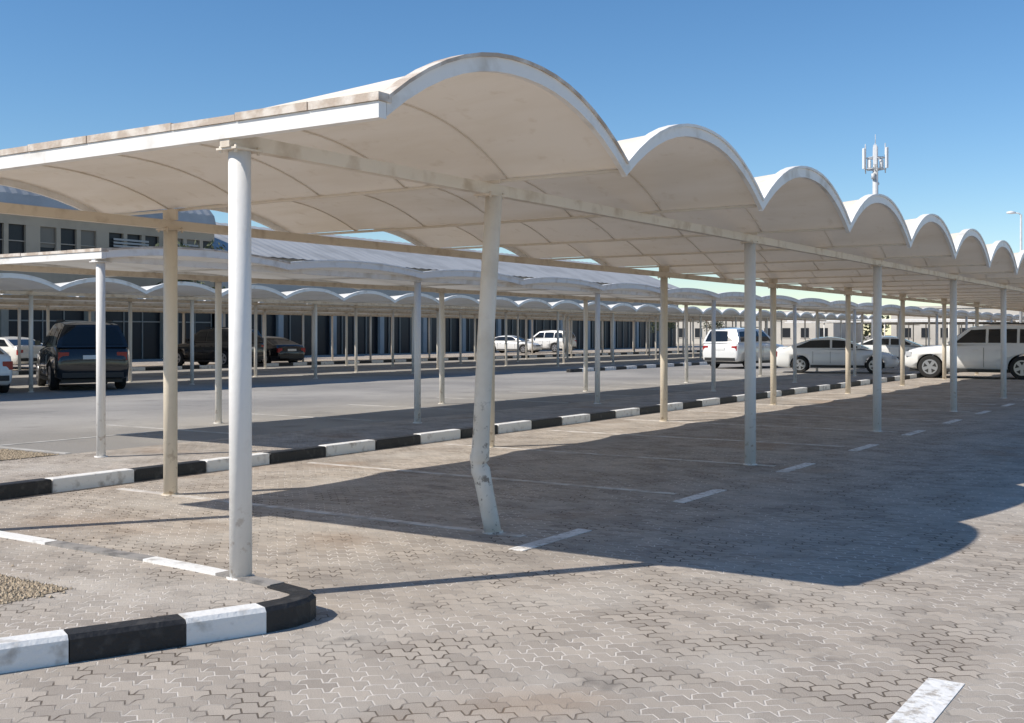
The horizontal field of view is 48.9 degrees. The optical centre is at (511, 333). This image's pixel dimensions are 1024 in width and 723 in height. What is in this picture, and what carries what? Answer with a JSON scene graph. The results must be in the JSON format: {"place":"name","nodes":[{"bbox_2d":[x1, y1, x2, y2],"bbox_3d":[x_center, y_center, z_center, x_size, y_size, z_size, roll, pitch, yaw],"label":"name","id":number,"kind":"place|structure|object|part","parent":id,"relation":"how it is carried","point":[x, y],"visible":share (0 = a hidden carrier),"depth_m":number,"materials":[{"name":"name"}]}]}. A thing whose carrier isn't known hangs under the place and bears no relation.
{"place":"outdoors","nodes":[
{"label":"outdoors","id":0,"kind":"place"},
{"bbox_2d":[12,344,792,370],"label":"paved walkway","id":1,"kind":"structure","parent":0,"point":[159,362],"depth_m":81.81,"materials":[{"name":"grey concrete"}]},
{"bbox_2d":[0,336,45,364],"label":"parked sedan","id":2,"kind":"object","parent":1,"relation":"on","point":[9,345],"visible":0.35,"depth_m":50.46,"materials":[{"name":"white paint"}]},
{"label":"windows","id":3,"kind":"part","parent":2,"relation":"part of","materials":[{"name":"black glass"}]},
{"bbox_2d":[145,240,225,343],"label":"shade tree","id":4,"kind":"object","parent":1,"relation":"on","point":[207,247],"visible":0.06,"depth_m":68.62,"materials":[{"name":"green plant"}]},
{"bbox_2d":[178,327,263,365],"bbox_3d":[-14.554,0.644,55.014,4.944,1.907,2.262,0,0,28],"label":"parked suv","id":5,"kind":"object","parent":1,"relation":"on","point":[204,347],"visible":0.44,"depth_m":54.17,"materials":[{"name":"black paint"}]},
{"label":"windows","id":6,"kind":"part","parent":5,"relation":"part of","materials":[{"name":"black glass"}]},
{"bbox_2d":[257,336,304,363],"bbox_3d":[-12.788,0.864,58.015,4.894,1.468,2.111,0,0,43],"label":"parked sedan","id":7,"kind":"object","parent":1,"relation":"on","point":[281,349],"visible":0.47,"depth_m":56.35,"materials":[{"name":"black paint"}]},
{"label":"windows","id":8,"kind":"part","parent":7,"relation":"part of","materials":[{"name":"black glass"}]},
{"bbox_2d":[0,303,705,370],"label":"parking canopy","id":9,"kind":"object","parent":1,"relation":"on","point":[19,308],"visible":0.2,"depth_m":64.70,"materials":[{"name":"white plastic"}]},
{"bbox_2d":[495,335,541,352],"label":"parked sedan","id":10,"kind":"object","parent":1,"relation":"on","point":[500,343],"visible":0.58,"depth_m":91.15,"materials":[{"name":"white paint"}]},
{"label":"windows","id":11,"kind":"part","parent":10,"relation":"part of","materials":[{"name":"black glass"}]},
{"bbox_2d":[527,330,575,352],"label":"parked suv","id":12,"kind":"object","parent":1,"relation":"on","point":[547,340],"visible":0.5,"depth_m":94.87,"materials":[{"name":"white paint"}]},
{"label":"windows","id":13,"kind":"part","parent":12,"relation":"part of","materials":[{"name":"black glass"}]},
{"bbox_2d":[650,322,677,332],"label":"shade tree","id":14,"kind":"object","parent":1,"relation":"on","point":[670,325],"visible":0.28,"depth_m":114.92,"materials":[{"name":"green plant"}]},
{"bbox_2d":[697,321,723,330],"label":"shade tree","id":15,"kind":"object","parent":1,"relation":"on","point":[720,324],"visible":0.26,"depth_m":107.32,"materials":[{"name":"green plant"}]},
{"bbox_2d":[212,222,678,354],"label":"warehouse building","id":16,"kind":"structure","parent":0,"point":[288,327],"depth_m":94.30,"materials":[{"name":"grey metal"}]},
{"bbox_2d":[0,345,934,460],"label":"asphalt road","id":17,"kind":"structure","parent":0,"point":[45,413],"depth_m":29.58,"materials":[{"name":"grey asphalt"}]},
{"bbox_2d":[0,348,12,392],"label":"parked sedan","id":18,"kind":"object","parent":17,"relation":"on","point":[6,365],"visible":1,"depth_m":29.51,"materials":[{"name":"white paint"}]},
{"bbox_2d":[0,448,58,459],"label":"gravel bed","id":19,"kind":"object","parent":17,"relation":"on","point":[7,454],"visible":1,"depth_m":14.80,"materials":[{"name":"beige gravel"}]},
{"bbox_2d":[35,320,128,389],"bbox_3d":[-12.868,0.605,33.513,2.352,1.983,5.142,0,0,-29],"label":"parked suv","id":20,"kind":"object","parent":17,"relation":"on","point":[67,354],"visible":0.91,"depth_m":31.43,"materials":[{"name":"black paint"}]},
{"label":"windows","id":21,"kind":"part","parent":20,"relation":"part of","materials":[{"name":"black glass"}]},
{"bbox_2d":[0,294,780,368],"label":"parking canopy","id":22,"kind":"object","parent":17,"relation":"on","point":[47,303],"visible":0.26,"depth_m":54.87,"materials":[{"name":"white fabric"}]},
{"bbox_2d":[0,273,872,391],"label":"parking canopy","id":23,"kind":"object","parent":17,"relation":"on","point":[31,288],"visible":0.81,"depth_m":41.53,"materials":[{"name":"white fabric"}]},
{"bbox_2d":[0,356,1023,722],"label":"parking line markings","id":24,"kind":"object","parent":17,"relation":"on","point":[928,700],"visible":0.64,"depth_m":11.29,"materials":[{"name":"paint"}]},
{"bbox_2d":[566,362,709,371],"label":"kerb","id":25,"kind":"structure","parent":17,"relation":"on","point":[636,367],"depth_m":51.24,"materials":[{"name":"white concrete"}]},
{"bbox_2d":[703,327,782,367],"bbox_3d":[11.058,0.644,53.012,2.262,1.907,4.944,0,0,41],"label":"parked suv","id":26,"kind":"object","parent":17,"relation":"on","point":[729,345],"visible":0.48,"depth_m":51.20,"materials":[{"name":"white paint"}]},
{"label":"windows","id":27,"kind":"part","parent":26,"relation":"part of","materials":[{"name":"black glass"}]},
{"bbox_2d":[776,337,899,372],"bbox_3d":[13.265,0.864,46.003,4.894,1.468,2.111,0,0,18],"label":"parked sedan","id":28,"kind":"object","parent":17,"relation":"on","point":[823,352],"visible":0.79,"depth_m":45.33,"materials":[{"name":"white paint"}]},
{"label":"windows","id":29,"kind":"part","parent":28,"relation":"part of","materials":[{"name":"black glass"}]},
{"bbox_2d":[862,134,888,338],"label":"telecom mast","id":30,"kind":"object","parent":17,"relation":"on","point":[875,169],"visible":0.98,"depth_m":99.77,"materials":[{"name":"metal"}]},
{"bbox_2d":[858,336,933,361],"bbox_3d":[19.735,0.864,58.003,4.894,1.468,2.111,0,0,23],"label":"parked sedan","id":31,"kind":"object","parent":17,"relation":"on","point":[890,344],"visible":0.22,"depth_m":57.30,"materials":[{"name":"white paint"}]},
{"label":"windows","id":32,"kind":"part","parent":31,"relation":"part of","materials":[{"name":"black glass"}]},
{"bbox_2d":[785,319,1018,345],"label":"parking canopy","id":33,"kind":"object","parent":17,"relation":"on","point":[908,322],"visible":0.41,"depth_m":113.52,"materials":[{"name":"white plastic"}]},
{"bbox_2d":[891,306,1023,344],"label":"building","id":34,"kind":"structure","parent":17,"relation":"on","point":[919,333],"depth_m":161.45,"materials":[{"name":"beige concrete"}]},
{"bbox_2d":[132,335,890,359],"bbox_3d":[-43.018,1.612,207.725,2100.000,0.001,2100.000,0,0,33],"label":"ground","id":35,"kind":"structure","parent":0,"point":[866,337],"depth_m":151.10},
{"bbox_2d":[0,214,213,358],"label":"walls","id":36,"kind":"structure","parent":35,"relation":"on","point":[32,232],"depth_m":66.98,"materials":[{"name":"beige paint"}]},
{"bbox_2d":[0,239,211,358],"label":"window frames","id":37,"kind":"structure","parent":36,"relation":"attached to","point":[124,321],"depth_m":69.63,"materials":[{"name":"beige metal"}]},
{"bbox_2d":[0,185,215,224],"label":"barrel roof","id":38,"kind":"structure","parent":36,"relation":"on","point":[24,197],"depth_m":65.02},
{"bbox_2d":[113,238,198,249],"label":"louvres","id":39,"kind":"object","parent":36,"relation":"attached to","point":[115,242],"visible":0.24,"depth_m":69.66,"materials":[{"name":"grey metal"}]},
{"bbox_2d":[12,350,702,374],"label":"kerb","id":40,"kind":"structure","parent":35,"relation":"on","point":[262,365],"depth_m":59.92,"materials":[{"name":"white concrete"}]},
{"bbox_2d":[676,311,860,343],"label":"building","id":41,"kind":"structure","parent":35,"relation":"on","point":[832,329],"depth_m":165.17,"materials":[{"name":"beige paint"}]},
{"bbox_2d":[863,315,889,340],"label":"distant trees","id":42,"kind":"object","parent":35,"relation":"on","point":[866,333],"visible":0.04,"depth_m":216.18,"materials":[{"name":"green plant"}]},
{"bbox_2d":[0,368,1023,722],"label":"paved lot","id":43,"kind":"structure","parent":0,"point":[882,582],"depth_m":7.76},
{"bbox_2d":[0,531,315,673],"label":"raised island","id":44,"kind":"structure","parent":43,"relation":"on","point":[63,602],"depth_m":6.15,"materials":[{"name":"concrete"}]},
{"bbox_2d":[0,372,957,499],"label":"kerb","id":45,"kind":"structure","parent":43,"relation":"on","point":[24,488],"depth_m":14.87,"materials":[{"name":"white concrete"}]},
{"bbox_2d":[0,52,1023,580],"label":"parking canopy","id":46,"kind":"object","parent":43,"relation":"on","point":[490,154],"visible":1,"depth_m":10.74,"materials":[{"name":"beige fabric"}]},
{"bbox_2d":[0,246,1023,457],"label":"parking canopy","id":47,"kind":"object","parent":43,"relation":"on","point":[200,264],"visible":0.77,"depth_m":21.00,"materials":[{"name":"white fabric"}]},
{"bbox_2d":[905,323,1023,379],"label":"parked suv","id":48,"kind":"object","parent":43,"relation":"on","point":[978,348],"visible":0.83,"depth_m":39.70,"materials":[{"name":"white paint"}]},
{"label":"windows","id":49,"kind":"part","parent":48,"relation":"part of","materials":[{"name":"black glass"}]},
{"bbox_2d":[1006,211,1022,356],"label":"street lamp","id":50,"kind":"object","parent":43,"relation":"on","point":[1020,312],"visible":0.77,"depth_m":59.96,"materials":[{"name":"metal"}]},
{"bbox_2d":[0,0,1023,334],"label":"sky","id":51,"kind":"structure","parent":0,"point":[786,83],"materials":[{"name":"blue"}]}
]}

